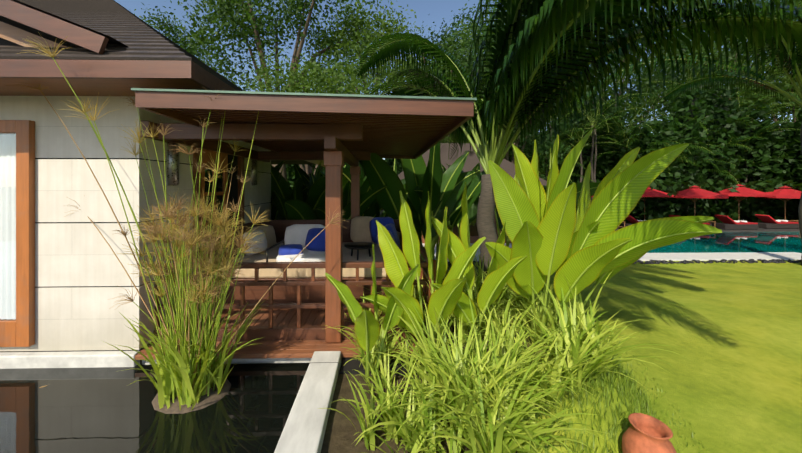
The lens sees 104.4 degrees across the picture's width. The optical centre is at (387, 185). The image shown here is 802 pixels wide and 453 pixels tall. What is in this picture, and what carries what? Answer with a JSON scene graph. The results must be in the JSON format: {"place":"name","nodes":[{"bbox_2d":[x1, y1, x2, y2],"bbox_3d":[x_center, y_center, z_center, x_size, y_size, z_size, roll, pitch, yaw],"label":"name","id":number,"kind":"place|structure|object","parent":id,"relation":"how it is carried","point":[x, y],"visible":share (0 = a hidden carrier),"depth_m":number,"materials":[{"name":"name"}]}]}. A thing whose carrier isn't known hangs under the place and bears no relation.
{"place":"outdoors","nodes":[
{"label":"outdoors","id":0,"kind":"place"},
{"bbox_2d":[287,0,435,94],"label":"tree foliage","id":1,"kind":"object","parent":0,"point":[366,34],"visible":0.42,"depth_m":26.20,"materials":[{"name":"green plant"}]},
{"bbox_2d":[114,0,799,159],"label":"sky","id":2,"kind":"structure","parent":0,"point":[428,12],"materials":[{"name":"blue"}]},
{"bbox_2d":[422,215,510,242],"bbox_3d":[3.548,1.297,16.177,6.200,2.610,4.800,0,0,-1],"label":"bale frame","id":3,"kind":"object","parent":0,"point":[474,236],"visible":0.04,"depth_m":14.88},
{"bbox_2d":[445,0,586,64],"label":"tree","id":4,"kind":"object","parent":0,"point":[491,10],"visible":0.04,"depth_m":37.65,"materials":[{"name":"green plant"}]},
{"bbox_2d":[520,107,588,188],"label":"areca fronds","id":5,"kind":"object","parent":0,"point":[559,143],"depth_m":21.72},
{"bbox_2d":[321,219,801,452],"bbox_3d":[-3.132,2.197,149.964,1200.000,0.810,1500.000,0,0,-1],"label":"ground","id":6,"kind":"structure","parent":0,"point":[731,382],"depth_m":3.75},
{"bbox_2d":[0,59,270,364],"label":"building walls","id":7,"kind":"structure","parent":6,"relation":"on","point":[80,274],"depth_m":3.23,"materials":[{"name":"stone"}]},
{"bbox_2d":[0,120,34,346],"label":"sliding door frame","id":8,"kind":"object","parent":7,"relation":"attached to","point":[19,331],"visible":1,"depth_m":3.16,"materials":[{"name":"wood"}]},
{"bbox_2d":[0,134,15,319],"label":"curtain","id":9,"kind":"object","parent":8,"relation":"hanging from","point":[6,237],"visible":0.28,"depth_m":3.19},
{"bbox_2d":[0,133,15,320],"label":"sliding door glass","id":10,"kind":"object","parent":8,"relation":"in","point":[3,310],"depth_m":3.17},
{"bbox_2d":[0,0,344,166],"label":"roof","id":11,"kind":"structure","parent":7,"relation":"on","point":[149,56],"depth_m":2.84,"materials":[{"name":"wood"}]},
{"bbox_2d":[0,0,127,59],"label":"roof gablet","id":12,"kind":"object","parent":11,"relation":"on","point":[19,21],"visible":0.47,"depth_m":2.67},
{"bbox_2d":[167,142,178,185],"bbox_3d":[-2.559,-0.273,3.743,0.078,0.550,0.170,0,0,-1],"label":"wall sconce","id":13,"kind":"object","parent":7,"relation":"attached to","point":[173,170],"depth_m":3.68,"materials":[{"name":"glass"}]},
{"bbox_2d":[201,149,227,302],"bbox_3d":[-2.581,0.571,4.639,0.035,2.222,0.740,0,0,-1],"label":"side door","id":14,"kind":"structure","parent":7,"relation":"attached to","point":[206,160],"depth_m":4.61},
{"bbox_2d":[193,148,243,303],"bbox_3d":[-2.594,0.528,4.892,0.059,2.347,1.447,0,0,-1],"label":"side door frame","id":15,"kind":"object","parent":7,"relation":"attached to","point":[196,156],"depth_m":4.20,"materials":[{"name":"brown wood"}]},
{"bbox_2d":[205,155,237,246],"bbox_3d":[-2.618,0.578,4.891,0.008,2.247,1.247,0,0,-1],"label":"window","id":16,"kind":"structure","parent":15,"relation":"attached to","point":[233,193],"depth_m":5.20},
{"bbox_2d":[238,156,240,225],"bbox_3d":[-2.606,0.571,5.485,0.038,2.222,0.060,0,0,-1],"label":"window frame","id":17,"kind":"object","parent":15,"relation":"attached to","point":[239,176],"visible":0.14,"depth_m":5.46,"materials":[{"name":"brown wood"}]},
{"bbox_2d":[251,159,256,185],"bbox_3d":[-2.611,-0.273,6.132,0.078,0.550,0.170,0,0,-1],"label":"wall sconce","id":18,"kind":"object","parent":7,"relation":"attached to","point":[254,171],"depth_m":6.08,"materials":[{"name":"metal"}]},
{"bbox_2d":[0,351,340,452],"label":"pond edge","id":19,"kind":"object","parent":6,"relation":"on","point":[304,429],"depth_m":2.85,"materials":[{"name":"white concrete"}]},
{"bbox_2d":[0,363,308,452],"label":"pond water","id":20,"kind":"structure","parent":19,"relation":"in","point":[90,410],"depth_m":2.51,"materials":[{"name":"black liquid"}]},
{"bbox_2d":[152,378,230,413],"bbox_3d":[-1.724,1.837,2.761,0.680,0.091,0.546,0,0,-1],"label":"planter","id":21,"kind":"object","parent":20,"relation":"in","point":[214,396],"visible":0.29,"depth_m":2.61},
{"bbox_2d":[52,57,273,409],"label":"papyrus stems","id":22,"kind":"object","parent":21,"relation":"on","point":[175,375],"visible":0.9,"depth_m":2.64,"materials":[{"name":"plant"}]},
{"bbox_2d":[23,32,270,305],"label":"papyrus umbels","id":23,"kind":"object","parent":22,"relation":"attached to","point":[217,221],"visible":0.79,"depth_m":2.64,"materials":[{"name":"plant"}]},
{"bbox_2d":[6,83,348,396],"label":"papyrus stems","id":24,"kind":"object","parent":21,"relation":"on","point":[167,213],"visible":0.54,"depth_m":2.67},
{"bbox_2d":[309,362,338,373],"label":"coping seams","id":25,"kind":"object","parent":19,"relation":"attached to","point":[329,362],"visible":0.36,"depth_m":2.99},
{"bbox_2d":[242,0,342,179],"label":"tree trunk","id":26,"kind":"object","parent":6,"relation":"on","point":[297,51],"visible":0.19,"depth_m":25.35,"materials":[{"name":"brown plant"}]},
{"bbox_2d":[163,0,388,90],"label":"tree foliage","id":27,"kind":"object","parent":26,"relation":"attached to","point":[226,8],"visible":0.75,"depth_m":24.78,"materials":[{"name":"green plant"}]},
{"bbox_2d":[271,73,356,176],"bbox_3d":[-4.119,-2.181,18.579,5.007,9.618,4.324,0,0,-1],"label":"tree trunk","id":28,"kind":"object","parent":6,"relation":"on","point":[307,169],"visible":0.06,"depth_m":18.61,"materials":[{"name":"brown plant"}]},
{"bbox_2d":[226,34,391,94],"bbox_3d":[-4.936,-5.122,19.269,10.312,6.882,10.761,0,0,-1],"label":"tree foliage","id":29,"kind":"object","parent":28,"relation":"on","point":[310,79],"visible":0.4,"depth_m":17.05,"materials":[{"name":"green plant"}]},
{"bbox_2d":[355,27,402,94],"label":"tree trunk","id":30,"kind":"object","parent":6,"relation":"on","point":[376,72],"visible":0.02,"depth_m":28.29,"materials":[{"name":"brown plant"}]},
{"bbox_2d":[340,357,446,375],"bbox_3d":[-1.015,2.157,4.826,3.212,0.889,3.700,0,0,-1],"label":"pavilion deck base","id":31,"kind":"object","parent":6,"relation":"on","point":[352,366],"depth_m":3.06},
{"bbox_2d":[135,339,439,359],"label":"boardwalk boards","id":32,"kind":"object","parent":31,"relation":"on","point":[285,349],"visible":0.25,"depth_m":3.29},
{"bbox_2d":[153,297,427,341],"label":"wooden step","id":33,"kind":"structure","parent":31,"relation":"on","point":[311,332],"depth_m":3.48,"materials":[{"name":"brown wood"}]},
{"bbox_2d":[168,308,384,326],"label":"pavilion deck boards","id":34,"kind":"object","parent":33,"relation":"on","point":[309,317],"visible":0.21,"depth_m":3.94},
{"bbox_2d":[154,258,435,328],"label":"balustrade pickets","id":35,"kind":"object","parent":33,"relation":"on","point":[242,295],"visible":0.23,"depth_m":3.50,"materials":[{"name":"brown wood"}]},
{"bbox_2d":[155,261,428,309],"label":"railing rails","id":36,"kind":"object","parent":35,"relation":"on","point":[271,265],"visible":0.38,"depth_m":3.49,"materials":[{"name":"brown wood"}]},
{"bbox_2d":[419,241,427,301],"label":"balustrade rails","id":37,"kind":"object","parent":35,"relation":"on","point":[424,254],"depth_m":4.03,"materials":[{"name":"brown wood"}]},
{"bbox_2d":[208,219,410,303],"bbox_3d":[-1.093,1.176,5.255,2.870,0.989,1.960,0,0,-1],"label":"daybed frame","id":38,"kind":"object","parent":31,"relation":"on","point":[288,294],"visible":0.17,"depth_m":4.28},
{"bbox_2d":[266,240,284,261],"bbox_3d":[-1.237,1.005,4.736,0.930,0.234,0.798,0,0,-1],"label":"chair armrest","id":39,"kind":"object","parent":38,"relation":"on","point":[273,246],"visible":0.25,"depth_m":4.48,"materials":[{"name":"black metal"}]},
{"bbox_2d":[213,242,385,277],"bbox_3d":[-1.092,1.201,5.220,2.690,0.159,1.850,0,0,-1],"label":"daybed mattress","id":40,"kind":"object","parent":38,"relation":"on","point":[273,253],"visible":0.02,"depth_m":4.32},
{"bbox_2d":[243,224,324,261],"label":"white daybed cushions","id":41,"kind":"object","parent":40,"relation":"on","point":[295,233],"visible":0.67,"depth_m":4.96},
{"bbox_2d":[248,216,400,247],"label":"tan daybed pillows","id":42,"kind":"object","parent":40,"relation":"on","point":[360,229],"visible":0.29,"depth_m":5.84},
{"bbox_2d":[278,217,400,256],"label":"blue daybed pillows","id":43,"kind":"object","parent":40,"relation":"on","point":[317,243],"visible":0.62,"depth_m":4.79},
{"bbox_2d":[344,242,374,259],"bbox_3d":[-0.429,1.022,4.839,0.480,0.202,0.480,0,0,-1],"label":"tray table","id":44,"kind":"object","parent":38,"relation":"on","point":[357,246],"visible":0.92,"depth_m":4.77,"materials":[{"name":"wood"}]},
{"bbox_2d":[324,151,360,342],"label":"pergola posts","id":45,"kind":"object","parent":31,"relation":"on","point":[334,163],"visible":0.83,"depth_m":3.40,"materials":[{"name":"brown wood"}]},
{"bbox_2d":[140,121,370,165],"bbox_3d":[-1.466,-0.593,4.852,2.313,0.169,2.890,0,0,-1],"label":"pergola beams","id":46,"kind":"structure","parent":45,"relation":"on","point":[294,132],"depth_m":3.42,"materials":[{"name":"brown wood"}]},
{"bbox_2d":[131,88,476,158],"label":"pergola roof","id":47,"kind":"structure","parent":46,"relation":"on","point":[405,127],"depth_m":2.69,"materials":[{"name":"brown wood"}]},
{"bbox_2d":[270,142,599,265],"bbox_3d":[3.641,0.640,14.030,11.021,3.945,20.746,0,0,39],"label":"banana","id":48,"kind":"object","parent":6,"relation":"on","point":[303,203],"depth_m":7.25,"materials":[{"name":"plant"}]},
{"bbox_2d":[398,143,546,185],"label":"bale roof","id":49,"kind":"structure","parent":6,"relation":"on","point":[472,161],"depth_m":14.86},
{"bbox_2d":[319,251,689,452],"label":"strap leaf plants","id":50,"kind":"object","parent":6,"relation":"on","point":[478,402],"visible":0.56,"depth_m":2.46,"materials":[{"name":"plant"}]},
{"bbox_2d":[467,128,544,159],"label":"areca fronds","id":51,"kind":"object","parent":6,"relation":"on","point":[513,151],"visible":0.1,"depth_m":19.88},
{"bbox_2d":[506,137,526,163],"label":"tree trunk","id":52,"kind":"object","parent":6,"relation":"on","point":[512,160],"depth_m":19.24,"materials":[{"name":"brown plant"}]},
{"bbox_2d":[325,130,721,381],"bbox_3d":[1.409,0.598,3.448,4.093,2.603,1.945,0,0,-1],"label":"heliconia","id":53,"kind":"object","parent":6,"relation":"on","point":[539,214],"depth_m":3.37,"materials":[{"name":"plant"}]},
{"bbox_2d":[509,143,574,183],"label":"areca fronds","id":54,"kind":"object","parent":6,"relation":"on","point":[541,163],"visible":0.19,"depth_m":20.38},
{"bbox_2d":[509,154,593,181],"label":"areca fronds","id":55,"kind":"object","parent":6,"relation":"on","point":[581,165],"visible":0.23,"depth_m":19.68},
{"bbox_2d":[353,0,801,281],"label":"palm","id":56,"kind":"object","parent":6,"relation":"on","point":[534,34],"depth_m":4.59,"materials":[{"name":"plant"}]},
{"bbox_2d":[356,0,801,173],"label":"palm rachis","id":57,"kind":"object","parent":56,"relation":"attached to","point":[496,153],"visible":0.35,"depth_m":5.92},
{"bbox_2d":[538,111,639,181],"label":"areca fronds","id":58,"kind":"object","parent":6,"relation":"on","point":[576,133],"depth_m":21.27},
{"bbox_2d":[472,287,706,452],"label":"bank grass tufts","id":59,"kind":"object","parent":6,"relation":"on","point":[641,402],"visible":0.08,"depth_m":2.64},
{"bbox_2d":[559,78,662,181],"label":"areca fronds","id":60,"kind":"object","parent":6,"relation":"on","point":[606,109],"depth_m":21.30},
{"bbox_2d":[422,243,801,260],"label":"pool coping","id":61,"kind":"object","parent":6,"relation":"on","point":[727,256],"visible":0.17,"depth_m":11.21,"materials":[{"name":"stone"}]},
{"bbox_2d":[448,259,800,264],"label":"pebble strip","id":62,"kind":"object","parent":6,"relation":"on","point":[734,261],"visible":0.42,"depth_m":10.44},
{"bbox_2d":[577,31,677,115],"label":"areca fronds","id":63,"kind":"object","parent":6,"relation":"on","point":[632,72],"depth_m":25.01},
{"bbox_2d":[590,73,665,125],"bbox_3d":[20.778,-3.999,30.326,8.964,13.252,9.452,0,0,-1],"label":"tree trunk","id":64,"kind":"object","parent":6,"relation":"on","point":[626,100],"visible":0.02,"depth_m":27.52,"materials":[{"name":"brown plant"}]},
{"bbox_2d":[551,26,732,135],"bbox_3d":[19.902,-8.988,30.199,17.161,12.076,16.329,0,0,-22],"label":"tree","id":65,"kind":"object","parent":64,"relation":"on","point":[629,114],"visible":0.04,"depth_m":26.36,"materials":[{"name":"green plant"}]},
{"bbox_2d":[584,121,702,162],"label":"areca fronds","id":66,"kind":"object","parent":6,"relation":"on","point":[629,140],"visible":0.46,"depth_m":21.59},
{"bbox_2d":[577,113,716,214],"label":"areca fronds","id":67,"kind":"object","parent":6,"relation":"on","point":[637,139],"depth_m":20.81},
{"bbox_2d":[622,413,676,452],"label":"terracotta pot","id":68,"kind":"object","parent":6,"relation":"on","point":[643,433],"visible":1,"depth_m":2.25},
{"bbox_2d":[608,85,715,135],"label":"areca fronds","id":69,"kind":"object","parent":6,"relation":"on","point":[652,108],"visible":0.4,"depth_m":21.62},
{"bbox_2d":[607,113,719,164],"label":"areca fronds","id":70,"kind":"object","parent":6,"relation":"on","point":[672,131],"visible":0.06,"depth_m":20.85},
{"bbox_2d":[619,119,728,172],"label":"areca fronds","id":71,"kind":"object","parent":6,"relation":"on","point":[707,161],"visible":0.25,"depth_m":19.83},
{"bbox_2d":[640,138,735,171],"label":"areca fronds","id":72,"kind":"object","parent":6,"relation":"on","point":[696,160],"visible":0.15,"depth_m":19.67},
{"bbox_2d":[582,0,801,265],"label":"palm","id":73,"kind":"object","parent":6,"relation":"on","point":[787,62],"depth_m":10.85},
{"bbox_2d":[593,2,801,106],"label":"palm rachis","id":74,"kind":"object","parent":73,"relation":"on","point":[798,78],"visible":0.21,"depth_m":9.98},
{"bbox_2d":[633,36,770,96],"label":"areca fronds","id":75,"kind":"object","parent":6,"relation":"on","point":[695,67],"visible":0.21,"depth_m":25.02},
{"bbox_2d":[615,223,799,231],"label":"pool terrace","id":76,"kind":"structure","parent":6,"relation":"on","point":[767,230],"depth_m":17.68,"materials":[{"name":"stone"}]},
{"bbox_2d":[286,68,801,222],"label":"shrub belt","id":77,"kind":"object","parent":76,"relation":"on","point":[671,185],"depth_m":20.38,"materials":[{"name":"plant"}]},
{"bbox_2d":[362,17,512,95],"bbox_3d":[4.816,-8.505,27.214,15.738,11.996,14.537,0,0,-1],"label":"tree foliage","id":78,"kind":"object","parent":77,"relation":"on","point":[451,50],"visible":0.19,"depth_m":25.05,"materials":[{"name":"green plant"}]},
{"bbox_2d":[456,14,603,132],"bbox_3d":[12.246,-9.360,31.607,18.328,13.335,19.561,0,0,-1],"label":"tree","id":79,"kind":"object","parent":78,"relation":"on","point":[462,55],"depth_m":27.89,"materials":[{"name":"green plant"}]},
{"bbox_2d":[387,3,522,94],"bbox_3d":[8.278,-12.699,33.390,17.062,12.596,19.324,0,0,-1],"label":"tree foliage","id":80,"kind":"object","parent":79,"relation":"on","point":[449,36],"visible":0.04,"depth_m":31.04,"materials":[{"name":"green plant"}]},
{"bbox_2d":[464,71,603,172],"bbox_3d":[7.406,-4.179,20.398,9.362,7.611,9.417,0,0,-1],"label":"tree","id":81,"kind":"object","parent":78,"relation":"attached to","point":[548,144],"visible":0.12,"depth_m":18.93,"materials":[{"name":"green plant"}]},
{"bbox_2d":[559,78,659,200],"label":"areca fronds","id":82,"kind":"object","parent":76,"relation":"on","point":[637,94],"depth_m":21.18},
{"bbox_2d":[619,223,634,227],"bbox_3d":[15.007,2.412,18.466,2.000,0.300,0.720,0,0,-1],"label":"sun lounger base","id":83,"kind":"object","parent":76,"relation":"on","point":[626,224],"visible":0.25,"depth_m":18.48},
{"bbox_2d":[626,215,638,222],"bbox_3d":[15.063,2.003,18.467,1.847,0.514,0.680,0,0,-1],"label":"sun lounger cushion","id":84,"kind":"object","parent":83,"relation":"on","point":[630,218],"visible":0.38,"depth_m":18.27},
{"bbox_2d":[712,223,758,229],"bbox_3d":[20.520,2.412,18.360,2.000,0.300,0.720,0,0,-1],"label":"sun lounger base","id":85,"kind":"object","parent":76,"relation":"on","point":[724,226],"visible":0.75,"depth_m":18.01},
{"bbox_2d":[714,215,757,223],"bbox_3d":[20.577,2.003,18.361,1.847,0.514,0.680,0,0,-1],"label":"sun lounger cushion","id":86,"kind":"object","parent":85,"relation":"on","point":[725,219],"visible":0.92,"depth_m":18.23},
{"bbox_2d":[730,196,746,219],"bbox_3d":[21.928,1.287,19.388,2.568,2.550,2.568,0,0,-1],"label":"umbrella pole","id":87,"kind":"object","parent":76,"relation":"on","point":[738,204],"visible":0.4,"depth_m":19.39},
{"bbox_2d":[715,184,772,196],"bbox_3d":[21.928,0.285,19.388,2.560,0.740,2.560,0,0,-1],"label":"umbrella canopy","id":88,"kind":"object","parent":87,"relation":"attached to","point":[746,192],"visible":0.71,"depth_m":18.66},
{"bbox_2d":[711,115,796,218],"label":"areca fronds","id":89,"kind":"object","parent":76,"relation":"on","point":[781,121],"depth_m":20.42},
{"bbox_2d":[758,222,798,228],"bbox_3d":[23.280,2.412,18.648,2.000,0.300,0.720,0,0,-1],"label":"sun lounger base","id":90,"kind":"object","parent":76,"relation":"on","point":[768,225],"visible":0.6,"depth_m":18.29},
{"bbox_2d":[755,214,798,223],"bbox_3d":[23.336,2.003,18.649,1.847,0.514,0.680,0,0,-1],"label":"sun lounger cushion","id":91,"kind":"object","parent":90,"relation":"on","point":[767,218],"visible":0.96,"depth_m":18.44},
{"bbox_2d":[666,116,751,159],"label":"areca fronds","id":92,"kind":"object","parent":6,"relation":"on","point":[729,143],"visible":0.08,"depth_m":20.11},
{"bbox_2d":[697,159,752,183],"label":"areca fronds","id":93,"kind":"object","parent":6,"relation":"on","point":[728,171],"visible":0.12,"depth_m":20.10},
{"bbox_2d":[656,55,793,119],"bbox_3d":[28.855,-4.193,27.412,9.959,13.644,7.460,0,0,-1],"label":"tree trunk","id":94,"kind":"object","parent":6,"relation":"on","point":[728,98],"depth_m":26.33,"materials":[{"name":"brown plant"}]},
{"bbox_2d":[607,30,801,133],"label":"tree","id":95,"kind":"object","parent":94,"relation":"on","point":[730,56],"visible":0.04,"depth_m":25.23,"materials":[{"name":"green plant"}]},
{"bbox_2d":[660,77,800,212],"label":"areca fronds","id":96,"kind":"object","parent":6,"relation":"on","point":[775,106],"depth_m":21.32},
{"bbox_2d":[707,88,799,134],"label":"areca fronds","id":97,"kind":"object","parent":6,"relation":"on","point":[754,117],"visible":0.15,"depth_m":20.63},
{"bbox_2d":[713,128,799,206],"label":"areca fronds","id":98,"kind":"object","parent":6,"relation":"on","point":[748,138],"depth_m":20.51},
{"bbox_2d":[754,84,799,131],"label":"tree trunk","id":99,"kind":"object","parent":6,"relation":"on","point":[775,118],"visible":0.1,"depth_m":24.27,"materials":[{"name":"brown plant"}]},
{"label":"tree trunk","id":100,"kind":"object","parent":6,"relation":"on","visible":0},
{"bbox_2d":[134,2,228,78],"bbox_3d":[-24.049,-13.549,34.114,13.264,11.512,13.029,0,0,-1],"label":"tree","id":101,"kind":"object","parent":100,"relation":"on","point":[171,28],"visible":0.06,"depth_m":32.66,"materials":[{"name":"green plant"}]},
{"bbox_2d":[549,75,604,167],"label":"areca fronds","id":102,"kind":"object","parent":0,"point":[578,112],"depth_m":24.73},
{"bbox_2d":[546,116,638,156],"bbox_3d":[13.562,-3.566,21.974,7.042,3.833,6.548,0,0,-1],"label":"areca rachis","id":103,"kind":"object","parent":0,"point":[591,140],"visible":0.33,"depth_m":21.38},
{"bbox_2d":[573,75,661,133],"bbox_3d":[14.753,-4.949,21.540,7.055,4.646,6.907,0,0,-1],"label":"areca rachis","id":104,"kind":"object","parent":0,"point":[604,120],"visible":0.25,"depth_m":21.19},
{"bbox_2d":[584,83,654,131],"bbox_3d":[14.056,-5.053,21.336,6.340,4.201,7.629,0,0,-1],"label":"areca rachis","id":105,"kind":"object","parent":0,"point":[603,111],"visible":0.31,"depth_m":21.10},
{"bbox_2d":[577,99,683,142],"bbox_3d":[17.104,-4.659,21.986,6.547,3.733,6.151,0,0,-1],"label":"areca rachis","id":106,"kind":"object","parent":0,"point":[630,127],"visible":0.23,"depth_m":21.95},
{"bbox_2d":[570,94,692,157],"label":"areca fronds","id":107,"kind":"object","parent":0,"point":[641,125],"depth_m":21.58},
{"bbox_2d":[608,89,669,136],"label":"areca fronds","id":108,"kind":"object","parent":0,"point":[645,103],"depth_m":25.77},
{"bbox_2d":[642,186,673,196],"bbox_3d":[16.263,0.315,19.650,2.713,0.740,2.713,0,0,-1],"label":"umbrella canopy","id":109,"kind":"object","parent":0,"point":[648,192],"visible":0.33,"depth_m":18.60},
{"bbox_2d":[606,87,714,134],"bbox_3d":[19.556,-5.427,22.374,7.266,4.422,5.867,0,0,-1],"label":"areca rachis","id":110,"kind":"object","parent":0,"point":[649,111],"visible":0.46,"depth_m":22.20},
{"bbox_2d":[589,4,744,102],"bbox_3d":[24.684,-15.585,36.034,20.295,17.099,23.106,0,0,34],"label":"tree","id":111,"kind":"object","parent":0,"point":[655,43],"depth_m":30.34,"materials":[{"name":"green plant"}]},
{"bbox_2d":[634,44,750,89],"bbox_3d":[25.117,-9.166,25.644,7.735,4.856,7.678,0,0,-1],"label":"areca rachis","id":112,"kind":"object","parent":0,"point":[699,71],"visible":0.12,"depth_m":25.11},
{"bbox_2d":[669,185,728,198],"bbox_3d":[18.548,0.364,18.749,2.671,0.740,2.671,0,0,-1],"label":"umbrella canopy","id":113,"kind":"object","parent":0,"point":[694,192],"visible":0.83,"depth_m":18.04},
{"bbox_2d":[647,232,801,252],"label":"pool water","id":114,"kind":"structure","parent":0,"point":[754,242],"depth_m":13.90,"materials":[{"name":"teal liquid"}]},
{"bbox_2d":[723,116,792,150],"bbox_3d":[24.912,-3.214,21.178,7.159,2.269,6.268,0,0,-1],"label":"areca rachis","id":115,"kind":"object","parent":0,"point":[754,141],"visible":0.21,"depth_m":20.90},
{"bbox_2d":[737,89,801,119],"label":"areca rachis","id":116,"kind":"object","parent":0,"point":[763,107],"visible":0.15,"depth_m":21.52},
{"bbox_2d":[754,186,801,198],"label":"umbrella canopy","id":117,"kind":"object","parent":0,"point":[785,192],"visible":0.77,"depth_m":18.54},
{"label":"tree trunk","id":118,"kind":"object","parent":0,"visible":0},
{"bbox_2d":[719,53,801,121],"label":"tree","id":119,"kind":"object","parent":118,"relation":"on","point":[781,87],"visible":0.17,"depth_m":24.69,"materials":[{"name":"green plant"}]},
{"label":"tree trunk","id":120,"kind":"object","parent":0,"visible":0},
{"bbox_2d":[631,0,800,120],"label":"tree","id":121,"kind":"object","parent":120,"relation":"attached to","point":[683,43],"visible":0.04,"depth_m":31.79,"materials":[{"name":"green plant"}]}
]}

